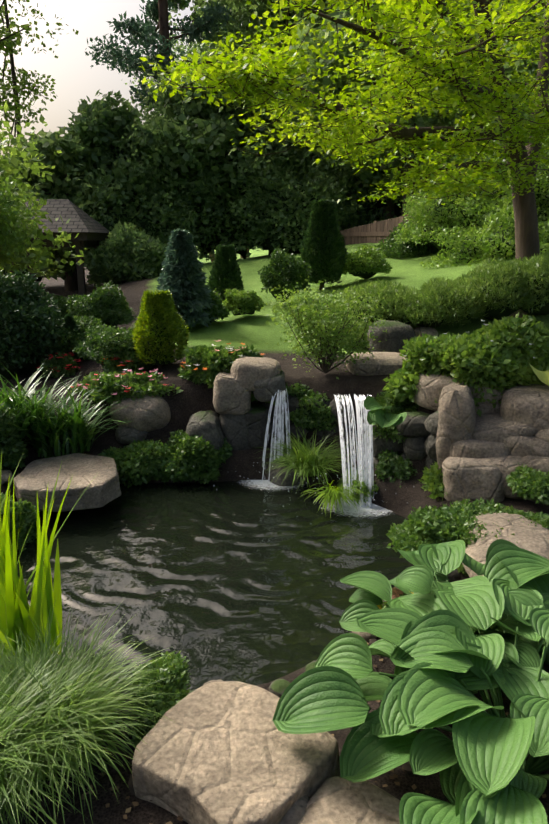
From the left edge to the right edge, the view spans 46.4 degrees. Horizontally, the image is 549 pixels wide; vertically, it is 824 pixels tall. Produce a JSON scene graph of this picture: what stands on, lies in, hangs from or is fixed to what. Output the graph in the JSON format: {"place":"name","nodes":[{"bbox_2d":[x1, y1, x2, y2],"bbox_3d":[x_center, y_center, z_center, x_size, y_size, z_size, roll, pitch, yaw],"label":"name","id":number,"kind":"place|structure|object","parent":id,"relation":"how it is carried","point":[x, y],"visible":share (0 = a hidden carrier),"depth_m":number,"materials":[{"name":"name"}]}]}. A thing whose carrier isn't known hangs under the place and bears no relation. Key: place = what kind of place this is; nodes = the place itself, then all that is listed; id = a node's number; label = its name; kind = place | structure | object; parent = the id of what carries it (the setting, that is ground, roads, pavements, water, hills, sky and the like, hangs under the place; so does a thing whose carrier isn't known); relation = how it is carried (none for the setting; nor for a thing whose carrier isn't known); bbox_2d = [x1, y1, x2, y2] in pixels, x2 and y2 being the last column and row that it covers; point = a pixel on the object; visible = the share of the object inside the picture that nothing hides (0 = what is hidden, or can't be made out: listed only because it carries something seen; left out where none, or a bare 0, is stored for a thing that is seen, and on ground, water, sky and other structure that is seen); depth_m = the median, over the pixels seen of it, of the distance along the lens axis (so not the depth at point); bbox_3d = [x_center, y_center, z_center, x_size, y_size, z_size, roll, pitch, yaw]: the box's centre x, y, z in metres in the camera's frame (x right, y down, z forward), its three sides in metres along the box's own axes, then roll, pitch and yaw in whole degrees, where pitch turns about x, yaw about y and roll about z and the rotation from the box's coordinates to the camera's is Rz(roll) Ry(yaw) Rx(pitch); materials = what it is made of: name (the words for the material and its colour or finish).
{"place":"outdoors","nodes":[
{"label":"outdoors","id":0,"kind":"place"},
{"bbox_2d":[0,0,420,205],"label":"sky","id":1,"kind":"structure","parent":0,"point":[74,77],"materials":[{"name":"white"}]},
{"bbox_2d":[16,481,414,689],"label":"pond water","id":2,"kind":"structure","parent":0,"point":[232,581],"depth_m":3.68,"materials":[{"name":"black liquid"}]},
{"bbox_2d":[302,480,368,517],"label":"ornamental grass","id":3,"kind":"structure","parent":2,"relation":"in","point":[337,493],"depth_m":4.45,"materials":[{"name":"plant"}]},
{"bbox_2d":[0,243,548,823],"bbox_3d":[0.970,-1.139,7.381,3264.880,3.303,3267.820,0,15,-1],"label":"ground","id":4,"kind":"structure","parent":0,"point":[190,399],"depth_m":5.25,"materials":[{"name":"plant"}]},
{"bbox_2d":[0,403,28,469],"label":"shrub","id":5,"kind":"object","parent":4,"relation":"on","point":[11,451],"visible":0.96,"depth_m":4.62,"materials":[{"name":"green plant"}]},
{"bbox_2d":[1,492,41,552],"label":"bush","id":6,"kind":"object","parent":4,"relation":"on","point":[27,513],"visible":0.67,"depth_m":3.98,"materials":[{"name":"green plant"}]},
{"bbox_2d":[0,0,47,152],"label":"tree","id":7,"kind":"object","parent":4,"relation":"on","point":[19,106],"visible":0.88,"depth_m":19.13,"materials":[{"name":"green plant"}]},
{"bbox_2d":[0,176,48,260],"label":"tree","id":8,"kind":"object","parent":4,"relation":"on","point":[10,220],"visible":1,"depth_m":8.50,"materials":[{"name":"green plant"}]},
{"bbox_2d":[0,0,57,146],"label":"tree","id":9,"kind":"object","parent":4,"relation":"on","point":[9,51],"visible":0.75,"depth_m":20.88,"materials":[{"name":"green plant"}]},
{"bbox_2d":[0,268,67,379],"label":"shrub","id":10,"kind":"object","parent":4,"relation":"on","point":[29,316],"visible":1,"depth_m":6.21,"materials":[{"name":"green plant"}]},
{"bbox_2d":[0,0,78,58],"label":"tree","id":11,"kind":"object","parent":4,"relation":"on","point":[26,27],"visible":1,"depth_m":18.37,"materials":[{"name":"green plant"}]},
{"bbox_2d":[0,101,87,280],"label":"understory tree","id":12,"kind":"object","parent":4,"relation":"on","point":[44,261],"visible":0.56,"depth_m":10.32,"materials":[{"name":"green plant"}]},
{"bbox_2d":[0,363,88,437],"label":"ornamental grass","id":13,"kind":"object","parent":4,"relation":"on","point":[13,403],"depth_m":4.89,"materials":[{"name":"plant"}]},
{"bbox_2d":[0,453,97,674],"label":"iris leaves","id":14,"kind":"object","parent":4,"relation":"on","point":[15,607],"visible":0.75,"depth_m":2.42,"materials":[{"name":"plant"}]},
{"bbox_2d":[41,293,70,319],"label":"shrub","id":15,"kind":"object","parent":4,"relation":"on","point":[61,303],"visible":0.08,"depth_m":8.54,"materials":[{"name":"green plant"}]},
{"bbox_2d":[6,199,108,294],"bbox_3d":[-4.879,-3.416,14.191,2.185,2.464,1.990,0,15,-1],"label":"gazebo","id":16,"kind":"object","parent":4,"relation":"on","point":[91,231],"visible":0.38,"depth_m":13.54,"materials":[{"name":"brown wood"}]},
{"bbox_2d":[36,351,80,377],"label":"flowering shrub","id":17,"kind":"object","parent":4,"relation":"on","point":[61,364],"visible":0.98,"depth_m":6.21,"materials":[{"name":"green plant"}]},
{"bbox_2d":[2,128,130,291],"bbox_3d":[-5.337,-4.885,16.095,3.473,4.291,3.420,12,19,38],"label":"tree","id":18,"kind":"object","parent":4,"relation":"on","point":[73,154],"visible":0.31,"depth_m":15.42,"materials":[{"name":"green plant"}]},
{"bbox_2d":[13,453,120,511],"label":"ledge slab","id":19,"kind":"structure","parent":4,"relation":"on","point":[33,479],"depth_m":4.36,"materials":[{"name":"stone"}]},
{"bbox_2d":[0,372,138,457],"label":"ornamental grass","id":20,"kind":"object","parent":4,"relation":"on","point":[73,433],"depth_m":4.93,"materials":[{"name":"plant"}]},
{"bbox_2d":[55,314,88,359],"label":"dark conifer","id":21,"kind":"object","parent":4,"relation":"on","point":[68,320],"visible":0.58,"depth_m":6.49,"materials":[{"name":"green plant"}]},
{"bbox_2d":[50,314,101,353],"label":"shrub","id":22,"kind":"object","parent":4,"relation":"on","point":[83,323],"visible":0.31,"depth_m":6.49,"materials":[{"name":"green plant"}]},
{"bbox_2d":[0,595,185,823],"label":"fountain grass","id":23,"kind":"object","parent":4,"relation":"on","point":[97,683],"depth_m":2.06,"materials":[{"name":"plant"}]},
{"bbox_2d":[63,281,137,327],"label":"round shrub","id":24,"kind":"object","parent":4,"relation":"on","point":[108,307],"visible":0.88,"depth_m":7.31,"materials":[{"name":"green plant"}]},
{"bbox_2d":[73,323,147,365],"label":"shrub","id":25,"kind":"object","parent":4,"relation":"on","point":[104,342],"visible":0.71,"depth_m":5.82,"materials":[{"name":"green plant"}]},
{"bbox_2d":[27,89,199,245],"bbox_3d":[-3.784,-5.754,17.037,4.776,5.006,3.957,0,15,-1],"label":"tree","id":26,"kind":"object","parent":4,"relation":"on","point":[99,122],"visible":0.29,"depth_m":15.74,"materials":[{"name":"green plant"}]},
{"bbox_2d":[83,221,166,288],"bbox_3d":[-3.196,-3.347,14.198,2.076,1.722,2.016,0,15,-1],"label":"shrub","id":27,"kind":"object","parent":4,"relation":"on","point":[128,253],"visible":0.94,"depth_m":13.63,"materials":[{"name":"green plant"}]},
{"bbox_2d":[67,368,182,404],"bbox_3d":[-1.248,-0.236,5.425,0.922,0.270,0.700,-7,17,-25],"label":"bed","id":28,"kind":"object","parent":4,"relation":"on","point":[103,385],"visible":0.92,"depth_m":5.27,"materials":[{"name":"green plant"}]},
{"bbox_2d":[101,349,153,373],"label":"flowering shrub","id":29,"kind":"object","parent":4,"relation":"on","point":[132,362],"visible":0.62,"depth_m":5.75,"materials":[{"name":"green plant"}]},
{"bbox_2d":[115,426,147,443],"bbox_3d":[-1.164,0.161,5.340,0.307,0.180,0.410,0,15,-1],"label":"boulder","id":30,"kind":"object","parent":4,"relation":"on","point":[125,435],"visible":0.4,"depth_m":5.18,"materials":[{"name":"stone"}]},
{"bbox_2d":[98,439,172,487],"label":"bush","id":31,"kind":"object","parent":4,"relation":"on","point":[135,462],"depth_m":4.96,"materials":[{"name":"green plant"}]},
{"bbox_2d":[35,117,240,260],"bbox_3d":[-3.858,-5.489,16.570,5.863,3.982,5.196,11,19,36],"label":"understory tree","id":32,"kind":"object","parent":4,"relation":"on","point":[147,218],"visible":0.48,"depth_m":15.71,"materials":[{"name":"green plant"}]},
{"bbox_2d":[110,393,170,431],"bbox_3d":[-1.114,-0.014,5.434,0.552,0.382,0.624,0,15,-1],"label":"boulder","id":33,"kind":"object","parent":4,"relation":"on","point":[148,413],"visible":0.52,"depth_m":5.17,"materials":[{"name":"stone"}]},
{"bbox_2d":[126,651,192,744],"bbox_3d":[-0.416,1.021,2.338,0.270,0.195,0.457,0,15,-1],"label":"shrub","id":34,"kind":"object","parent":4,"relation":"on","point":[177,666],"visible":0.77,"depth_m":2.29,"materials":[{"name":"green plant"}]},
{"bbox_2d":[131,289,189,367],"bbox_3d":[-1.042,-0.653,5.827,0.550,0.911,0.542,0,15,-1],"label":"topiary shrub","id":35,"kind":"object","parent":4,"relation":"on","point":[159,325],"visible":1,"depth_m":5.69,"materials":[{"name":"green plant"}]},
{"bbox_2d":[85,0,241,108],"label":"pine tree","id":36,"kind":"object","parent":4,"relation":"on","point":[147,33],"visible":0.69,"depth_m":18.83,"materials":[{"name":"green plant"}]},
{"bbox_2d":[135,55,213,226],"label":"understory tree","id":37,"kind":"object","parent":4,"relation":"on","point":[146,103],"depth_m":17.57,"materials":[{"name":"green plant"}]},
{"bbox_2d":[156,228,219,327],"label":"blue spruce","id":38,"kind":"object","parent":4,"relation":"on","point":[182,278],"visible":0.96,"depth_m":7.07,"materials":[{"name":"green plant"}]},
{"bbox_2d":[153,429,232,483],"bbox_3d":[-0.654,0.366,5.090,0.661,0.461,0.520,0,15,-1],"label":"bush","id":39,"kind":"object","parent":4,"relation":"on","point":[183,458],"depth_m":4.94,"materials":[{"name":"green plant"}]},
{"bbox_2d":[186,410,224,454],"bbox_3d":[-0.559,0.198,5.221,0.312,0.417,0.542,0,15,-1],"label":"bank boulder","id":40,"kind":"object","parent":4,"relation":"on","point":[206,425],"visible":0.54,"depth_m":5.03,"materials":[{"name":"stone"}]},
{"bbox_2d":[121,0,296,117],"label":"understory tree","id":41,"kind":"object","parent":4,"relation":"on","point":[175,46],"depth_m":22.65,"materials":[{"name":"green plant"}]},
{"bbox_2d":[202,288,229,322],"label":"shrub","id":42,"kind":"object","parent":4,"relation":"on","point":[215,309],"visible":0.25,"depth_m":7.32,"materials":[{"name":"green plant"}]},
{"bbox_2d":[177,340,263,387],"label":"bed flowers","id":43,"kind":"object","parent":4,"relation":"on","point":[204,364],"visible":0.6,"depth_m":5.31,"materials":[{"name":"green plant"}]},
{"bbox_2d":[207,244,244,300],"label":"conical shrub","id":44,"kind":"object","parent":4,"relation":"on","point":[222,264],"depth_m":8.53,"materials":[{"name":"plant"}]},
{"bbox_2d":[141,60,319,215],"bbox_3d":[-1.355,-6.651,17.639,5.044,5.568,4.331,-4,16,-16],"label":"tree","id":45,"kind":"object","parent":4,"relation":"on","point":[209,182],"visible":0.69,"depth_m":16.27,"materials":[{"name":"green plant"}]},
{"bbox_2d":[1,468,459,722],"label":"pond rim pebbles","id":46,"kind":"object","parent":4,"relation":"on","point":[278,687],"visible":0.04,"depth_m":2.44,"materials":[{"name":"stone"}]},
{"bbox_2d":[130,54,337,258],"bbox_3d":[-1.338,-6.821,17.615,6.326,5.249,4.914,0,15,-1],"label":"understory tree","id":47,"kind":"object","parent":4,"relation":"on","point":[242,253],"visible":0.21,"depth_m":16.52,"materials":[{"name":"green plant"}]},
{"bbox_2d":[132,681,339,823],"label":"boulder","id":48,"kind":"object","parent":4,"relation":"on","point":[225,752],"visible":0.92,"depth_m":1.92,"materials":[{"name":"stone"}]},
{"bbox_2d":[181,2,296,77],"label":"understory tree","id":49,"kind":"object","parent":4,"relation":"on","point":[244,33],"visible":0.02,"depth_m":20.09,"materials":[{"name":"green plant"}]},
{"bbox_2d":[222,288,264,315],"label":"bush","id":50,"kind":"object","parent":4,"relation":"on","point":[236,302],"visible":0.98,"depth_m":7.56,"materials":[{"name":"green plant"}]},
{"bbox_2d":[41,638,450,806],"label":"soil clods","id":51,"kind":"object","parent":4,"relation":"on","point":[406,767],"visible":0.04,"depth_m":2.04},
{"bbox_2d":[220,0,304,45],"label":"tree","id":52,"kind":"object","parent":4,"relation":"on","point":[258,3],"depth_m":26.18,"materials":[{"name":"green plant"}]},
{"bbox_2d":[168,0,364,80],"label":"tree","id":53,"kind":"object","parent":4,"relation":"on","point":[199,3],"visible":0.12,"depth_m":20.33,"materials":[{"name":"green plant"}]},
{"bbox_2d":[257,248,312,301],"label":"dark round shrub","id":54,"kind":"object","parent":4,"relation":"on","point":[283,269],"visible":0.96,"depth_m":7.99,"materials":[{"name":"green plant"}]},
{"bbox_2d":[198,32,374,208],"bbox_3d":[-0.399,-8.100,19.655,7.341,6.037,5.608,0,15,-1],"label":"understory tree","id":55,"kind":"object","parent":4,"relation":"on","point":[206,48],"depth_m":18.24,"materials":[{"name":"green plant"}]},
{"bbox_2d":[268,455,306,486],"bbox_3d":[0.120,0.481,5.073,0.362,0.272,0.353,0,15,-1],"label":"pond rock","id":56,"kind":"object","parent":4,"relation":"on","point":[288,480],"visible":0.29,"depth_m":4.93,"materials":[{"name":"stone"}]},
{"bbox_2d":[31,642,545,823],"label":"soil litter","id":57,"kind":"object","parent":4,"relation":"on","point":[180,818],"visible":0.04,"depth_m":1.97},
{"bbox_2d":[182,125,396,255],"bbox_3d":[0.568,-5.724,17.049,4.662,3.630,4.730,14,20,42],"label":"understory tree","id":58,"kind":"object","parent":4,"relation":"on","point":[289,210],"visible":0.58,"depth_m":16.26,"materials":[{"name":"green plant"}]},
{"bbox_2d":[229,0,360,43],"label":"tree","id":59,"kind":"object","parent":4,"relation":"on","point":[260,6],"visible":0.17,"depth_m":20.21,"materials":[{"name":"green plant"}]},
{"bbox_2d":[280,795,309,823],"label":"small stone","id":60,"kind":"object","parent":4,"relation":"on","point":[295,813],"visible":0.17,"depth_m":1.79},
{"bbox_2d":[259,425,357,495],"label":"ornamental grass","id":61,"kind":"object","parent":4,"relation":"on","point":[308,461],"depth_m":4.83,"materials":[{"name":"plant"}]},
{"bbox_2d":[292,381,329,403],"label":"bush","id":62,"kind":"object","parent":4,"relation":"on","point":[296,388],"depth_m":5.28,"materials":[{"name":"green plant"}]},
{"bbox_2d":[256,276,390,378],"bbox_3d":[0.402,-0.697,5.355,1.121,0.869,0.952,0,15,-1],"label":"bush","id":63,"kind":"object","parent":4,"relation":"on","point":[322,339],"visible":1,"depth_m":5.27,"materials":[{"name":"green plant"}]},
{"bbox_2d":[299,198,347,289],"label":"conifer column","id":64,"kind":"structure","parent":4,"relation":"on","point":[323,213],"depth_m":8.55,"materials":[{"name":"plant"}]},
{"bbox_2d":[137,0,548,260],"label":"maple tree","id":65,"kind":"object","parent":4,"relation":"on","point":[520,141],"visible":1,"depth_m":5.07,"materials":[{"name":"green plant"}]},
{"bbox_2d":[298,776,399,823],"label":"rock","id":66,"kind":"object","parent":4,"relation":"on","point":[336,800],"visible":0.88,"depth_m":1.82,"materials":[{"name":"stone"}]},
{"bbox_2d":[287,70,421,222],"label":"understory tree","id":67,"kind":"object","parent":4,"relation":"on","point":[398,209],"visible":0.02,"depth_m":17.82,"materials":[{"name":"green plant"}]},
{"bbox_2d":[342,170,371,229],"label":"conifer","id":68,"kind":"object","parent":4,"relation":"on","point":[360,212],"visible":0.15,"depth_m":17.22,"materials":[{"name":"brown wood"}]},
{"bbox_2d":[342,244,392,278],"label":"flowering shrub","id":69,"kind":"object","parent":4,"relation":"on","point":[363,262],"visible":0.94,"depth_m":8.76,"materials":[{"name":"green plant"}]},
{"bbox_2d":[336,278,408,321],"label":"hedge row","id":70,"kind":"object","parent":4,"relation":"on","point":[370,288],"visible":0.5,"depth_m":6.88,"materials":[{"name":"green plant"}]},
{"bbox_2d":[345,352,408,375],"bbox_3d":[0.923,-0.418,5.587,0.594,0.157,0.557,0,15,-1],"label":"rock","id":71,"kind":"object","parent":4,"relation":"on","point":[383,363],"depth_m":5.35,"materials":[{"name":"stone"}]},
{"bbox_2d":[340,215,413,244],"bbox_3d":[2.239,-3.176,14.486,0.110,2.530,4.726,-6,16,-20],"label":"wooden fence","id":72,"kind":"object","parent":4,"relation":"on","point":[375,231],"visible":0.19,"depth_m":14.31,"materials":[{"name":"wood"}]},
{"bbox_2d":[213,356,548,504],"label":"waterfall rocks","id":73,"kind":"object","parent":4,"relation":"on","point":[465,446],"visible":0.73,"depth_m":4.31,"materials":[{"name":"stone"}]},
{"bbox_2d":[193,389,317,506],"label":"waterfall","id":74,"kind":"structure","parent":73,"relation":"on","point":[279,417],"depth_m":5.02,"materials":[{"name":"white"}]},
{"bbox_2d":[288,394,336,431],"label":"shrub","id":75,"kind":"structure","parent":73,"relation":"on","point":[301,416],"depth_m":5.14,"materials":[{"name":"green plant"}]},
{"bbox_2d":[268,394,413,523],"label":"waterfall","id":76,"kind":"structure","parent":73,"relation":"on","point":[365,462],"depth_m":4.61,"materials":[{"name":"white"}]},
{"bbox_2d":[337,464,378,503],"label":"shrub","id":77,"kind":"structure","parent":73,"relation":"on","point":[357,485],"depth_m":4.58,"materials":[{"name":"green plant"}]},
{"bbox_2d":[364,396,406,426],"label":"leaf","id":78,"kind":"object","parent":73,"relation":"on","point":[376,414],"visible":1,"depth_m":4.44,"materials":[{"name":"green"}]},
{"bbox_2d":[374,449,416,487],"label":"shrub","id":79,"kind":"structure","parent":73,"relation":"on","point":[392,464],"depth_m":4.61,"materials":[{"name":"green plant"}]},
{"bbox_2d":[505,463,548,505],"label":"shrub","id":80,"kind":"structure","parent":73,"relation":"on","point":[531,483],"depth_m":3.83,"materials":[{"name":"green plant"}]},
{"bbox_2d":[277,0,486,215],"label":"tree","id":81,"kind":"object","parent":4,"relation":"on","point":[364,173],"visible":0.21,"depth_m":14.51,"materials":[{"name":"green plant"}]},
{"bbox_2d":[335,52,430,202],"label":"understory tree","id":82,"kind":"object","parent":4,"relation":"on","point":[387,191],"depth_m":16.50,"materials":[{"name":"green plant"}]},
{"bbox_2d":[383,50,394,218],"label":"poplar tree","id":83,"kind":"object","parent":4,"relation":"on","point":[391,208],"visible":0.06,"depth_m":17.94,"materials":[{"name":"green plant"}]},
{"bbox_2d":[366,320,415,352],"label":"boulder","id":84,"kind":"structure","parent":4,"relation":"on","point":[396,334],"depth_m":6.22,"materials":[{"name":"stone"}]},
{"bbox_2d":[366,407,418,443],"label":"shrub","id":85,"kind":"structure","parent":4,"relation":"on","point":[393,432],"depth_m":4.69,"materials":[{"name":"green plant"}]},
{"bbox_2d":[369,285,432,325],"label":"hedge row","id":86,"kind":"object","parent":4,"relation":"on","point":[403,299],"visible":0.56,"depth_m":6.71,"materials":[{"name":"green plant"}]},
{"bbox_2d":[374,223,439,258],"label":"bush","id":87,"kind":"object","parent":4,"relation":"on","point":[394,249],"visible":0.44,"depth_m":10.55,"materials":[{"name":"green plant"}]},
{"bbox_2d":[272,576,548,823],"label":"hosta","id":88,"kind":"object","parent":4,"relation":"on","point":[488,773],"visible":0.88,"depth_m":1.91,"materials":[{"name":"green plant"}]},
{"bbox_2d":[413,327,437,336],"bbox_3d":[1.585,-0.822,6.739,0.250,0.143,0.312,0,15,-1],"label":"rock","id":89,"kind":"object","parent":4,"relation":"on","point":[426,330],"visible":0.62,"depth_m":6.63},
{"bbox_2d":[389,292,471,328],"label":"hedge row","id":90,"kind":"object","parent":4,"relation":"on","point":[433,321],"visible":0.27,"depth_m":6.58,"materials":[{"name":"green plant"}]},
{"bbox_2d":[339,539,548,716],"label":"hosta","id":91,"kind":"object","parent":4,"relation":"on","point":[440,562],"visible":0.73,"depth_m":2.58,"materials":[{"name":"green plant"}]},
{"bbox_2d":[391,166,500,252],"bbox_3d":[3.120,-3.122,10.015,2.473,1.545,2.357,0,15,-1],"label":"bush","id":92,"kind":"object","parent":4,"relation":"on","point":[430,216],"visible":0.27,"depth_m":9.59,"materials":[{"name":"green plant"}]},
{"bbox_2d":[412,276,488,324],"bbox_3d":[1.909,-1.195,6.851,0.962,0.524,1.014,0,15,-1],"label":"hedge row","id":93,"kind":"object","parent":4,"relation":"on","point":[447,291],"visible":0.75,"depth_m":6.56,"materials":[{"name":"green plant"}]},
{"bbox_2d":[383,313,548,416],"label":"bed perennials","id":94,"kind":"object","parent":4,"relation":"on","point":[510,348],"visible":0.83,"depth_m":4.50,"materials":[{"name":"green plant"}]},
{"bbox_2d":[386,498,548,576],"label":"bush","id":95,"kind":"object","parent":4,"relation":"on","point":[444,523],"visible":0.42,"depth_m":3.44,"materials":[{"name":"green plant"}]},
{"bbox_2d":[404,6,540,169],"bbox_3d":[5.777,-6.534,13.593,6.459,5.741,4.829,0,15,-1],"label":"understory tree","id":96,"kind":"object","parent":4,"relation":"on","point":[457,115],"visible":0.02,"depth_m":12.92,"materials":[{"name":"green plant"}]},
{"bbox_2d":[406,560,548,756],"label":"hosta","id":97,"kind":"object","parent":4,"relation":"on","point":[530,705],"visible":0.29,"depth_m":2.12,"materials":[{"name":"green plant"}]},
{"bbox_2d":[418,0,546,165],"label":"tree","id":98,"kind":"object","parent":4,"relation":"on","point":[454,89],"depth_m":12.51,"materials":[{"name":"green plant"}]},
{"bbox_2d":[420,206,548,269],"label":"bush","id":99,"kind":"object","parent":4,"relation":"on","point":[489,240],"visible":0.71,"depth_m":8.72,"materials":[{"name":"green plant"}]},
{"bbox_2d":[454,256,538,319],"bbox_3d":[2.330,-1.311,6.801,0.908,0.683,0.987,0,15,-1],"label":"hedge row","id":100,"kind":"object","parent":4,"relation":"on","point":[497,285],"visible":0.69,"depth_m":6.53,"materials":[{"name":"green plant"}]},
{"bbox_2d":[446,37,548,169],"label":"understory tree","id":101,"kind":"object","parent":4,"relation":"on","point":[517,63],"depth_m":11.29,"materials":[{"name":"green plant"}]},
{"bbox_2d":[452,138,548,228],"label":"bush","id":102,"kind":"object","parent":4,"relation":"on","point":[542,198],"visible":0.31,"depth_m":8.81,"materials":[{"name":"green plant"}]},
{"bbox_2d":[462,512,548,577],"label":"boulder","id":103,"kind":"object","parent":4,"relation":"on","point":[533,538],"visible":0.29,"depth_m":3.25,"materials":[{"name":"stone"}]},
{"bbox_2d":[473,362,548,385],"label":"leaf","id":104,"kind":"object","parent":4,"relation":"on","point":[543,376],"visible":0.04,"depth_m":4.25,"materials":[{"name":"green plant"}]},
{"bbox_2d":[503,250,548,314],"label":"hedge row","id":105,"kind":"object","parent":4,"relation":"on","point":[537,268],"visible":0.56,"depth_m":6.51,"materials":[{"name":"green plant"}]},
{"bbox_2d":[367,385,418,413],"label":"shrub","id":106,"kind":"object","parent":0,"point":[389,401],"depth_m":4.80,"materials":[{"name":"plant"}]},
{"bbox_2d":[419,460,446,500],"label":"shrub","id":107,"kind":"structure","parent":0,"point":[430,474],"depth_m":4.30,"materials":[{"name":"plant"}]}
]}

